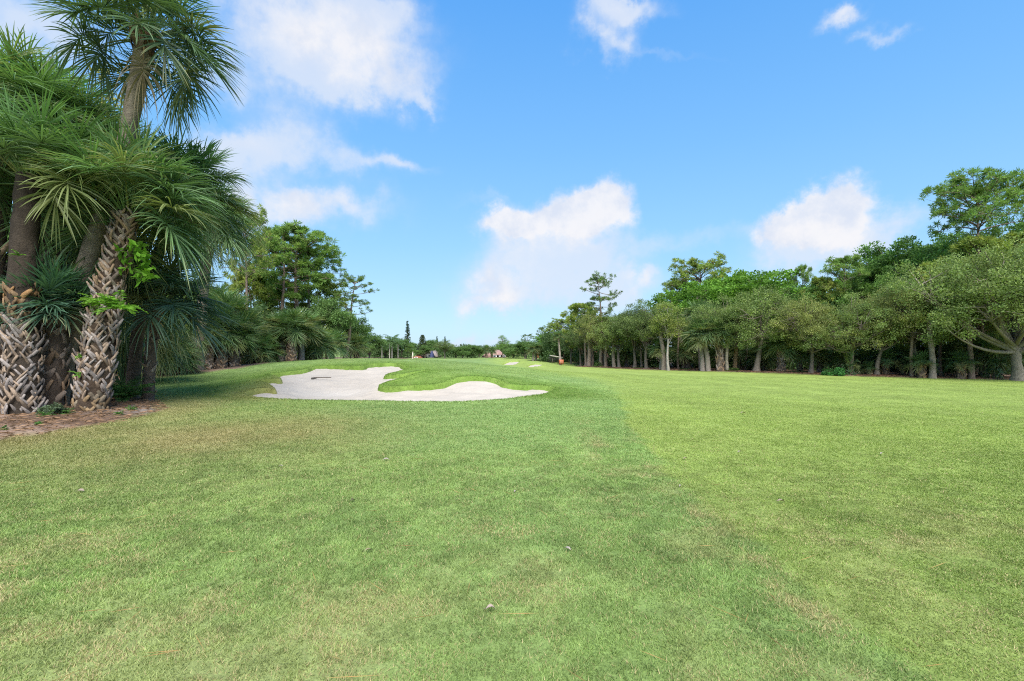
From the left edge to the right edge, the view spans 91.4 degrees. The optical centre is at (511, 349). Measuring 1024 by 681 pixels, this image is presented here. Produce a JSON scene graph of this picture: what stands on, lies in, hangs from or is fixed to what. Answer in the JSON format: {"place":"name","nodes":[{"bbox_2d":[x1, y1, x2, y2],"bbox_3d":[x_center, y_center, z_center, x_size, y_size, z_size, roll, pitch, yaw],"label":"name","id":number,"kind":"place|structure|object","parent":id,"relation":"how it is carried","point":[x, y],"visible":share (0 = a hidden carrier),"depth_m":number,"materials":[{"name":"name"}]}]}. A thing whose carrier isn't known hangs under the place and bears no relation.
{"place":"outdoors","nodes":[
{"label":"outdoors","id":0,"kind":"place"},
{"bbox_2d":[0,350,1023,680],"bbox_3d":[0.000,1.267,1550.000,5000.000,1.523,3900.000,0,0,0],"label":"ground","id":1,"kind":"structure","parent":0,"point":[556,368],"depth_m":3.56,"materials":[{"name":"green plant"}]},
{"bbox_2d":[34,401,68,415],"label":"shrub","id":2,"kind":"object","parent":1,"relation":"on","point":[56,408],"visible":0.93,"depth_m":10.68,"materials":[{"name":"green plant"}]},
{"bbox_2d":[0,20,113,397],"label":"sabal palm","id":3,"kind":"object","parent":1,"relation":"on","point":[12,82],"visible":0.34,"depth_m":12.20,"materials":[{"name":"green plant"}]},
{"bbox_2d":[0,45,122,393],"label":"sabal palm","id":4,"kind":"object","parent":1,"relation":"on","point":[84,82],"visible":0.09,"depth_m":13.20,"materials":[{"name":"green plant"}]},
{"bbox_2d":[0,244,128,405],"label":"sabal palm","id":5,"kind":"object","parent":1,"relation":"on","point":[58,303],"visible":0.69,"depth_m":11.54,"materials":[{"name":"green plant"}]},
{"bbox_2d":[0,81,145,414],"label":"sabal palm","id":6,"kind":"object","parent":1,"relation":"on","point":[22,360],"visible":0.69,"depth_m":10.96,"materials":[{"name":"green plant"}]},
{"bbox_2d":[12,83,168,397],"bbox_3d":[-12.217,-3.017,14.541,4.613,9.082,4.568,0,0,0],"label":"sabal palm","id":7,"kind":"object","parent":1,"relation":"on","point":[116,129],"visible":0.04,"depth_m":13.98,"materials":[{"name":"green plant"}]},
{"bbox_2d":[7,110,228,410],"bbox_3d":[-9.050,-1.984,12.075,4.672,7.189,4.424,0,0,26],"label":"sabal palm","id":8,"kind":"object","parent":1,"relation":"on","point":[143,175],"visible":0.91,"depth_m":11.67,"materials":[{"name":"green plant"}]},
{"bbox_2d":[84,290,147,315],"bbox_3d":[-8.896,-1.036,11.242,1.092,0.599,0.751,0,0,-25],"label":"fern","id":9,"kind":"object","parent":8,"relation":"attached to","point":[112,302],"visible":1,"depth_m":11.14,"materials":[{"name":"green plant"}]},
{"bbox_2d":[113,238,160,286],"bbox_3d":[-8.842,-2.040,11.948,0.967,1.160,0.706,0,0,0],"label":"vine","id":10,"kind":"object","parent":8,"relation":"hanging from","point":[145,273],"visible":1,"depth_m":11.83,"materials":[{"name":"green plant"}]},
{"bbox_2d":[97,71,156,390],"bbox_3d":[-12.017,-0.236,15.594,1.992,17.496,2.018,0,0,0],"label":"saw palmetto","id":11,"kind":"object","parent":1,"relation":"on","point":[122,356],"visible":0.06,"depth_m":15.32,"materials":[{"name":"brown plant"}]},
{"bbox_2d":[29,0,246,405],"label":"sabal palm","id":12,"kind":"object","parent":1,"relation":"on","point":[142,28],"visible":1,"depth_m":11.99,"materials":[{"name":"green plant"}]},
{"bbox_2d":[112,373,163,401],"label":"shrub","id":13,"kind":"object","parent":1,"relation":"on","point":[124,396],"visible":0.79,"depth_m":13.55,"materials":[{"name":"green plant"}]},
{"bbox_2d":[114,296,206,383],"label":"sabal palm","id":14,"kind":"object","parent":1,"relation":"on","point":[163,351],"visible":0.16,"depth_m":19.19,"materials":[{"name":"green plant"}]},
{"bbox_2d":[121,335,200,376],"bbox_3d":[-15.711,0.055,22.486,3.243,2.964,3.257,0,0,-2],"label":"shrub","id":15,"kind":"object","parent":1,"relation":"on","point":[164,372],"visible":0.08,"depth_m":22.50,"materials":[{"name":"green plant"}]},
{"bbox_2d":[73,125,267,397],"bbox_3d":[-9.607,-2.360,14.408,4.804,7.875,4.767,0,0,0],"label":"sabal palm","id":16,"kind":"object","parent":1,"relation":"on","point":[133,370],"visible":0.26,"depth_m":14.42,"materials":[{"name":"green plant"}]},
{"bbox_2d":[101,234,244,400],"bbox_3d":[-9.984,-0.794,14.252,4.196,4.771,4.155,0,0,0],"label":"sabal palm","id":17,"kind":"object","parent":1,"relation":"on","point":[158,306],"visible":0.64,"depth_m":14.03,"materials":[{"name":"green plant"}]},
{"bbox_2d":[162,343,210,374],"bbox_3d":[-15.357,0.733,23.027,2.550,2.660,2.333,0,0,-43],"label":"shrub","id":18,"kind":"object","parent":1,"relation":"on","point":[196,361],"visible":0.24,"depth_m":23.01,"materials":[{"name":"green plant"}]},
{"bbox_2d":[185,316,238,369],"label":"sabal palm","id":19,"kind":"object","parent":1,"relation":"on","point":[209,358],"visible":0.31,"depth_m":24.79,"materials":[{"name":"green plant"}]},
{"bbox_2d":[154,182,270,370],"bbox_3d":[-14.432,-3.440,24.085,5.138,9.280,5.378,0,0,0],"label":"sabal palm","id":20,"kind":"object","parent":1,"relation":"on","point":[239,250],"visible":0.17,"depth_m":24.25,"materials":[{"name":"green plant"}]},
{"bbox_2d":[183,282,243,362],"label":"sabal palm","id":21,"kind":"object","parent":1,"relation":"on","point":[224,289],"visible":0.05,"depth_m":29.69,"materials":[{"name":"green plant"}]},
{"bbox_2d":[184,304,256,368],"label":"sabal palm","id":22,"kind":"object","parent":1,"relation":"on","point":[219,362],"visible":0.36,"depth_m":25.38,"materials":[{"name":"green plant"}]},
{"bbox_2d":[207,288,267,355],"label":"sabal palm","id":23,"kind":"object","parent":1,"relation":"on","point":[240,305],"visible":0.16,"depth_m":28.68,"materials":[{"name":"green plant"}]},
{"bbox_2d":[214,311,265,366],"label":"sabal palm","id":24,"kind":"object","parent":1,"relation":"on","point":[234,361],"visible":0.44,"depth_m":26.01,"materials":[{"name":"green plant"}]},
{"bbox_2d":[218,203,278,309],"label":"slash pine","id":25,"kind":"object","parent":1,"relation":"on","point":[259,253],"visible":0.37,"depth_m":32.95,"materials":[{"name":"green plant"}]},
{"bbox_2d":[222,266,280,313],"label":"slash pine","id":26,"kind":"object","parent":1,"relation":"on","point":[255,285],"visible":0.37,"depth_m":37.33,"materials":[{"name":"green plant"}]},
{"bbox_2d":[235,308,278,363],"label":"sabal palm","id":27,"kind":"object","parent":1,"relation":"on","point":[255,316],"visible":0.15,"depth_m":28.81,"materials":[{"name":"green plant"}]},
{"bbox_2d":[240,331,285,363],"bbox_3d":[-14.537,0.085,29.011,3.055,2.792,3.068,0,0,-19],"label":"shrub","id":28,"kind":"object","parent":1,"relation":"on","point":[264,348],"visible":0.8,"depth_m":28.65,"materials":[{"name":"green plant"}]},
{"bbox_2d":[233,238,292,307],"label":"slash pine","id":29,"kind":"object","parent":1,"relation":"on","point":[264,281],"visible":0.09,"depth_m":39.06,"materials":[{"name":"green plant"}]},
{"bbox_2d":[259,309,299,360],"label":"sabal palm","id":30,"kind":"object","parent":1,"relation":"on","point":[282,358],"visible":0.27,"depth_m":30.70,"materials":[{"name":"green plant"}]},
{"bbox_2d":[247,224,322,310],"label":"slash pine","id":31,"kind":"object","parent":1,"relation":"on","point":[282,231],"visible":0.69,"depth_m":37.78,"materials":[{"name":"green plant"}]},
{"bbox_2d":[265,307,321,360],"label":"sabal palm","id":32,"kind":"object","parent":1,"relation":"on","point":[294,317],"visible":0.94,"depth_m":30.28,"materials":[{"name":"green plant"}]},
{"bbox_2d":[250,220,339,349],"bbox_3d":[-17.024,-4.500,39.118,7.124,10.991,7.771,0,0,-30],"label":"slash pine","id":33,"kind":"object","parent":1,"relation":"on","point":[312,238],"visible":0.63,"depth_m":38.44,"materials":[{"name":"green plant"}]},
{"bbox_2d":[270,305,331,359],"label":"sabal palm","id":34,"kind":"object","parent":1,"relation":"on","point":[301,354],"visible":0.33,"depth_m":31.89,"materials":[{"name":"green plant"}]},
{"bbox_2d":[276,236,348,358],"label":"slash pine","id":35,"kind":"object","parent":1,"relation":"on","point":[338,260],"visible":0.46,"depth_m":40.76,"materials":[{"name":"green plant"}]},
{"bbox_2d":[296,323,339,359],"bbox_3d":[-13.259,-0.378,33.911,3.408,3.101,3.393,0,0,-11],"label":"shrub","id":36,"kind":"object","parent":1,"relation":"on","point":[324,346],"visible":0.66,"depth_m":33.58,"materials":[{"name":"green plant"}]},
{"bbox_2d":[286,273,349,358],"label":"slash pine","id":37,"kind":"object","parent":1,"relation":"on","point":[331,285],"visible":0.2,"depth_m":43.43,"materials":[{"name":"green plant"}]},
{"bbox_2d":[305,295,359,358],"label":"broadleaf tree","id":38,"kind":"object","parent":1,"relation":"on","point":[333,315],"visible":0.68,"depth_m":37.24,"materials":[{"name":"green plant"}]},
{"bbox_2d":[312,327,353,358],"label":"shrub","id":39,"kind":"object","parent":1,"relation":"on","point":[338,339],"visible":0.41,"depth_m":36.78,"materials":[{"name":"green plant"}]},
{"bbox_2d":[327,275,379,357],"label":"slash pine","id":40,"kind":"object","parent":1,"relation":"on","point":[354,287],"visible":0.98,"depth_m":39.89,"materials":[{"name":"green plant"}]},
{"bbox_2d":[335,316,374,357],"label":"broadleaf tree","id":41,"kind":"object","parent":1,"relation":"on","point":[362,328],"visible":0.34,"depth_m":43.97,"materials":[{"name":"green plant"}]},
{"bbox_2d":[343,331,371,357],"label":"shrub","id":42,"kind":"object","parent":1,"relation":"on","point":[357,344],"visible":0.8,"depth_m":41.72,"materials":[{"name":"green plant"}]},
{"bbox_2d":[359,334,387,357],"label":"broadleaf tree","id":43,"kind":"object","parent":1,"relation":"on","point":[377,341],"visible":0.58,"depth_m":73.58,"materials":[{"name":"green plant"}]},
{"bbox_2d":[253,366,547,401],"bbox_3d":[-5.114,1.269,18.486,12.435,0.906,8.694,0,0,43],"label":"sand bunker","id":44,"kind":"object","parent":1,"relation":"on","point":[352,384],"visible":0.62,"depth_m":18.07},
{"bbox_2d":[432,339,454,357],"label":"live oak","id":45,"kind":"object","parent":1,"relation":"on","point":[444,347],"visible":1,"depth_m":85.62,"materials":[{"name":"green plant"}]},
{"bbox_2d":[0,366,1009,438],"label":"pine straw","id":46,"kind":"object","parent":1,"relation":"on","point":[97,412],"visible":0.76,"depth_m":10.75,"materials":[{"name":"brown plant"}]},
{"bbox_2d":[4,431,1015,680],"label":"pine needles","id":47,"kind":"object","parent":1,"relation":"on","point":[416,617],"visible":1,"depth_m":2.80,"materials":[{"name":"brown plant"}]},
{"bbox_2d":[5,278,1023,373],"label":"undergrowth","id":48,"kind":"object","parent":1,"relation":"on","point":[551,346],"visible":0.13,"depth_m":50.60,"materials":[{"name":"green plant"}]},
{"bbox_2d":[504,340,535,358],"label":"broadleaf tree","id":49,"kind":"object","parent":1,"relation":"on","point":[523,345],"visible":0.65,"depth_m":83.56,"materials":[{"name":"green plant"}]},
{"bbox_2d":[565,323,587,365],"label":"live oak","id":50,"kind":"object","parent":1,"relation":"on","point":[579,342],"visible":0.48,"depth_m":55.56,"materials":[{"name":"green plant"}]},
{"bbox_2d":[559,302,597,364],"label":"broadleaf tree","id":51,"kind":"object","parent":1,"relation":"on","point":[577,307],"visible":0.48,"depth_m":57.38,"materials":[{"name":"green plant"}]},
{"bbox_2d":[574,308,621,365],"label":"live oak","id":52,"kind":"object","parent":1,"relation":"on","point":[591,329],"visible":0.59,"depth_m":51.29,"materials":[{"name":"green plant"}]},
{"bbox_2d":[579,270,622,366],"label":"slash pine","id":53,"kind":"object","parent":1,"relation":"on","point":[598,280],"visible":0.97,"depth_m":52.15,"materials":[{"name":"green plant"}]},
{"bbox_2d":[587,315,638,366],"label":"live oak","id":54,"kind":"object","parent":1,"relation":"on","point":[610,336],"visible":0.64,"depth_m":49.33,"materials":[{"name":"green plant"}]},
{"bbox_2d":[615,344,639,366],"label":"sabal palm","id":55,"kind":"object","parent":1,"relation":"on","point":[626,355],"visible":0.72,"depth_m":50.55,"materials":[{"name":"green plant"}]},
{"bbox_2d":[607,303,658,366],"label":"live oak","id":56,"kind":"object","parent":1,"relation":"on","point":[625,331],"visible":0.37,"depth_m":47.57,"materials":[{"name":"green plant"}]},
{"bbox_2d":[613,299,680,367],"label":"live oak","id":57,"kind":"object","parent":1,"relation":"on","point":[643,313],"visible":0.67,"depth_m":46.02,"materials":[{"name":"green plant"}]},
{"bbox_2d":[652,316,669,369],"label":"pine stem","id":58,"kind":"object","parent":1,"relation":"on","point":[663,360],"visible":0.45,"depth_m":44.03,"materials":[{"name":"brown plant"}]},
{"bbox_2d":[645,337,677,368],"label":"sabal palm","id":59,"kind":"object","parent":1,"relation":"on","point":[656,349],"visible":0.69,"depth_m":44.70,"materials":[{"name":"green plant"}]},
{"bbox_2d":[644,300,692,370],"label":"young tree","id":60,"kind":"object","parent":1,"relation":"on","point":[668,322],"visible":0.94,"depth_m":43.38,"materials":[{"name":"green plant"}]},
{"bbox_2d":[670,339,697,367],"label":"sabal palm","id":61,"kind":"object","parent":1,"relation":"on","point":[682,357],"visible":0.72,"depth_m":46.53,"materials":[{"name":"green plant"}]},
{"bbox_2d":[645,280,745,365],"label":"broadleaf tree","id":62,"kind":"object","parent":1,"relation":"on","point":[685,297],"visible":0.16,"depth_m":49.85,"materials":[{"name":"green plant"}]},
{"bbox_2d":[663,251,731,301],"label":"slash pine","id":63,"kind":"object","parent":1,"relation":"on","point":[697,266],"visible":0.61,"depth_m":56.51,"materials":[{"name":"green plant"}]},
{"bbox_2d":[677,299,719,368],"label":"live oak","id":64,"kind":"object","parent":1,"relation":"on","point":[692,304],"visible":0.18,"depth_m":45.89,"materials":[{"name":"green plant"}]},
{"bbox_2d":[677,315,725,370],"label":"sabal palm","id":65,"kind":"object","parent":1,"relation":"on","point":[702,361],"visible":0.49,"depth_m":41.65,"materials":[{"name":"green plant"}]},
{"bbox_2d":[678,318,726,370],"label":"sabal palm","id":66,"kind":"object","parent":1,"relation":"on","point":[707,361],"visible":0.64,"depth_m":41.13,"materials":[{"name":"green plant"}]},
{"bbox_2d":[701,314,738,370],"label":"sabal palm","id":67,"kind":"object","parent":1,"relation":"on","point":[719,357],"visible":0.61,"depth_m":40.80,"materials":[{"name":"green plant"}]},
{"bbox_2d":[682,292,766,369],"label":"live oak","id":68,"kind":"object","parent":1,"relation":"on","point":[707,315],"visible":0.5,"depth_m":41.17,"materials":[{"name":"green plant"}]},
{"bbox_2d":[693,268,765,365],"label":"broadleaf tree","id":69,"kind":"object","parent":1,"relation":"on","point":[741,272],"visible":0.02,"depth_m":52.95,"materials":[{"name":"green plant"}]},
{"bbox_2d":[728,341,760,368],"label":"sabal palm","id":70,"kind":"object","parent":1,"relation":"on","point":[739,361],"visible":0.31,"depth_m":44.91,"materials":[{"name":"green plant"}]},
{"bbox_2d":[701,268,810,321],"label":"broadleaf tree","id":71,"kind":"object","parent":1,"relation":"on","point":[737,280],"visible":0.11,"depth_m":48.62,"materials":[{"name":"green plant"}]},
{"bbox_2d":[709,284,815,370],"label":"live oak","id":72,"kind":"object","parent":1,"relation":"on","point":[744,309],"visible":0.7,"depth_m":39.44,"materials":[{"name":"green plant"}]},
{"bbox_2d":[741,341,789,370],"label":"sabal palm","id":73,"kind":"object","parent":1,"relation":"on","point":[765,362],"visible":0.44,"depth_m":42.58,"materials":[{"name":"green plant"}]},
{"bbox_2d":[755,327,806,371],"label":"sabal palm","id":74,"kind":"object","parent":1,"relation":"on","point":[781,354],"visible":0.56,"depth_m":39.11,"materials":[{"name":"green plant"}]},
{"bbox_2d":[790,263,813,293],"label":"slash pine","id":75,"kind":"object","parent":1,"relation":"on","point":[804,277],"visible":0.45,"depth_m":49.73,"materials":[{"name":"green plant"}]},
{"bbox_2d":[785,340,821,370],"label":"sabal palm","id":76,"kind":"object","parent":1,"relation":"on","point":[799,361],"visible":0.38,"depth_m":39.01,"materials":[{"name":"green plant"}]},
{"bbox_2d":[771,283,857,368],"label":"broadleaf tree","id":77,"kind":"object","parent":1,"relation":"on","point":[836,300],"visible":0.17,"depth_m":45.32,"materials":[{"name":"green plant"}]},
{"bbox_2d":[768,292,864,372],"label":"live oak","id":78,"kind":"object","parent":1,"relation":"on","point":[809,317],"visible":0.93,"depth_m":36.65,"materials":[{"name":"green plant"}]},
{"bbox_2d":[802,342,836,371],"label":"sabal palm","id":79,"kind":"object","parent":1,"relation":"on","point":[820,360],"visible":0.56,"depth_m":38.58,"materials":[{"name":"green plant"}]},
{"bbox_2d":[799,276,845,321],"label":"slash pine","id":80,"kind":"object","parent":1,"relation":"on","point":[826,283],"visible":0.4,"depth_m":45.05,"materials":[{"name":"green plant"}]},
{"bbox_2d":[823,344,860,372],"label":"sabal palm","id":81,"kind":"object","parent":1,"relation":"on","point":[838,358],"visible":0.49,"depth_m":37.76,"materials":[{"name":"green plant"}]},
{"bbox_2d":[811,253,875,308],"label":"slash pine","id":82,"kind":"object","parent":1,"relation":"on","point":[836,265],"visible":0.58,"depth_m":44.23,"materials":[{"name":"green plant"}]},
{"bbox_2d":[790,290,905,374],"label":"live oak","id":83,"kind":"object","parent":1,"relation":"on","point":[851,322],"visible":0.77,"depth_m":35.19,"materials":[{"name":"green plant"}]},
{"bbox_2d":[841,349,861,374],"bbox_3d":[24.218,1.423,35.796,1.295,4.016,1.312,0,0,0],"label":"saw palmetto","id":84,"kind":"object","parent":1,"relation":"on","point":[847,359],"visible":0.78,"depth_m":35.63,"materials":[{"name":"green plant"}]},
{"bbox_2d":[847,347,875,373],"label":"sabal palm","id":85,"kind":"object","parent":1,"relation":"on","point":[863,356],"visible":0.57,"depth_m":37.48,"materials":[{"name":"green plant"}]},
{"bbox_2d":[839,283,932,374],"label":"live oak","id":86,"kind":"object","parent":1,"relation":"on","point":[897,308],"visible":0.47,"depth_m":34.49,"materials":[{"name":"green plant"}]},
{"bbox_2d":[866,347,905,373],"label":"sabal palm","id":87,"kind":"object","parent":1,"relation":"on","point":[885,362],"visible":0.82,"depth_m":36.12,"materials":[{"name":"green plant"}]},
{"bbox_2d":[871,270,914,345],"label":"broadleaf tree","id":88,"kind":"object","parent":1,"relation":"on","point":[876,283],"visible":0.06,"depth_m":40.79,"materials":[{"name":"green plant"}]},
{"bbox_2d":[888,340,921,373],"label":"sabal palm","id":89,"kind":"object","parent":1,"relation":"on","point":[904,349],"visible":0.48,"depth_m":37.16,"materials":[{"name":"green plant"}]},
{"bbox_2d":[834,230,984,299],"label":"broadleaf tree","id":90,"kind":"object","parent":1,"relation":"on","point":[916,253],"visible":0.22,"depth_m":44.52,"materials":[{"name":"green plant"}]},
{"bbox_2d":[902,350,939,377],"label":"sabal palm","id":91,"kind":"object","parent":1,"relation":"on","point":[920,362],"visible":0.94,"depth_m":33.98,"materials":[{"name":"green plant"}]},
{"bbox_2d":[866,275,984,374],"bbox_3d":[28.144,-1.685,34.729,7.384,7.201,7.108,0,0,6],"label":"live oak","id":92,"kind":"object","parent":1,"relation":"on","point":[918,336],"visible":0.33,"depth_m":34.14,"materials":[{"name":"green plant"}]},
{"bbox_2d":[917,301,945,378],"bbox_3d":[28.067,-0.774,33.691,2.232,5.513,2.154,0,0,33],"label":"pine stem","id":93,"kind":"object","parent":1,"relation":"on","point":[932,371],"visible":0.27,"depth_m":33.57,"materials":[{"name":"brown plant"}]},
{"bbox_2d":[908,260,961,374],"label":"tree","id":94,"kind":"object","parent":1,"relation":"on","point":[939,345],"visible":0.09,"depth_m":37.37,"materials":[{"name":"green plant"}]},
{"bbox_2d":[919,230,985,269],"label":"broadleaf tree","id":95,"kind":"object","parent":1,"relation":"on","point":[949,240],"visible":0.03,"depth_m":43.68,"materials":[{"name":"green plant"}]},
{"bbox_2d":[884,231,1023,380],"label":"live oak","id":96,"kind":"object","parent":1,"relation":"on","point":[996,286],"visible":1,"depth_m":31.26,"materials":[{"name":"green plant"}]},
{"bbox_2d":[941,348,983,378],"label":"sabal palm","id":97,"kind":"object","parent":1,"relation":"on","point":[961,365],"visible":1,"depth_m":33.39,"materials":[{"name":"green plant"}]},
{"bbox_2d":[919,165,1023,374],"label":"slash pine","id":98,"kind":"object","parent":1,"relation":"on","point":[962,190],"visible":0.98,"depth_m":37.21,"materials":[{"name":"green plant"}]},
{"bbox_2d":[955,305,995,378],"bbox_3d":[30.592,-0.671,33.304,2.399,5.325,2.504,0,0,19],"label":"pine stem","id":99,"kind":"object","parent":1,"relation":"on","point":[971,354],"visible":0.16,"depth_m":33.27,"materials":[{"name":"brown plant"}]},
{"bbox_2d":[934,234,1019,374],"bbox_3d":[33.913,-3.331,36.628,5.043,10.525,5.477,0,0,-21],"label":"broadleaf tree","id":100,"kind":"object","parent":1,"relation":"on","point":[967,244],"visible":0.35,"depth_m":36.21,"materials":[{"name":"green plant"}]},
{"bbox_2d":[952,329,1010,375],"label":"sabal palm","id":101,"kind":"object","parent":1,"relation":"on","point":[979,342],"visible":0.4,"depth_m":35.14,"materials":[{"name":"green plant"}]},
{"bbox_2d":[980,322,1008,379],"bbox_3d":[32.213,1.264,33.415,1.584,6.864,1.564,0,0,33],"label":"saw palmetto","id":102,"kind":"object","parent":1,"relation":"on","point":[992,361],"visible":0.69,"depth_m":33.34,"materials":[{"name":"green plant"}]},
{"bbox_2d":[974,338,1023,376],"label":"sabal palm","id":103,"kind":"object","parent":1,"relation":"on","point":[1008,360],"visible":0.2,"depth_m":34.59,"materials":[{"name":"green plant"}]},
{"bbox_2d":[981,215,1023,248],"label":"broadleaf tree","id":104,"kind":"object","parent":1,"relation":"on","point":[1016,227],"visible":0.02,"depth_m":43.23,"materials":[{"name":"green plant"}]},
{"bbox_2d":[0,0,1023,346],"label":"sky","id":105,"kind":"structure","parent":0,"point":[478,162],"materials":[{"name":"blue"}]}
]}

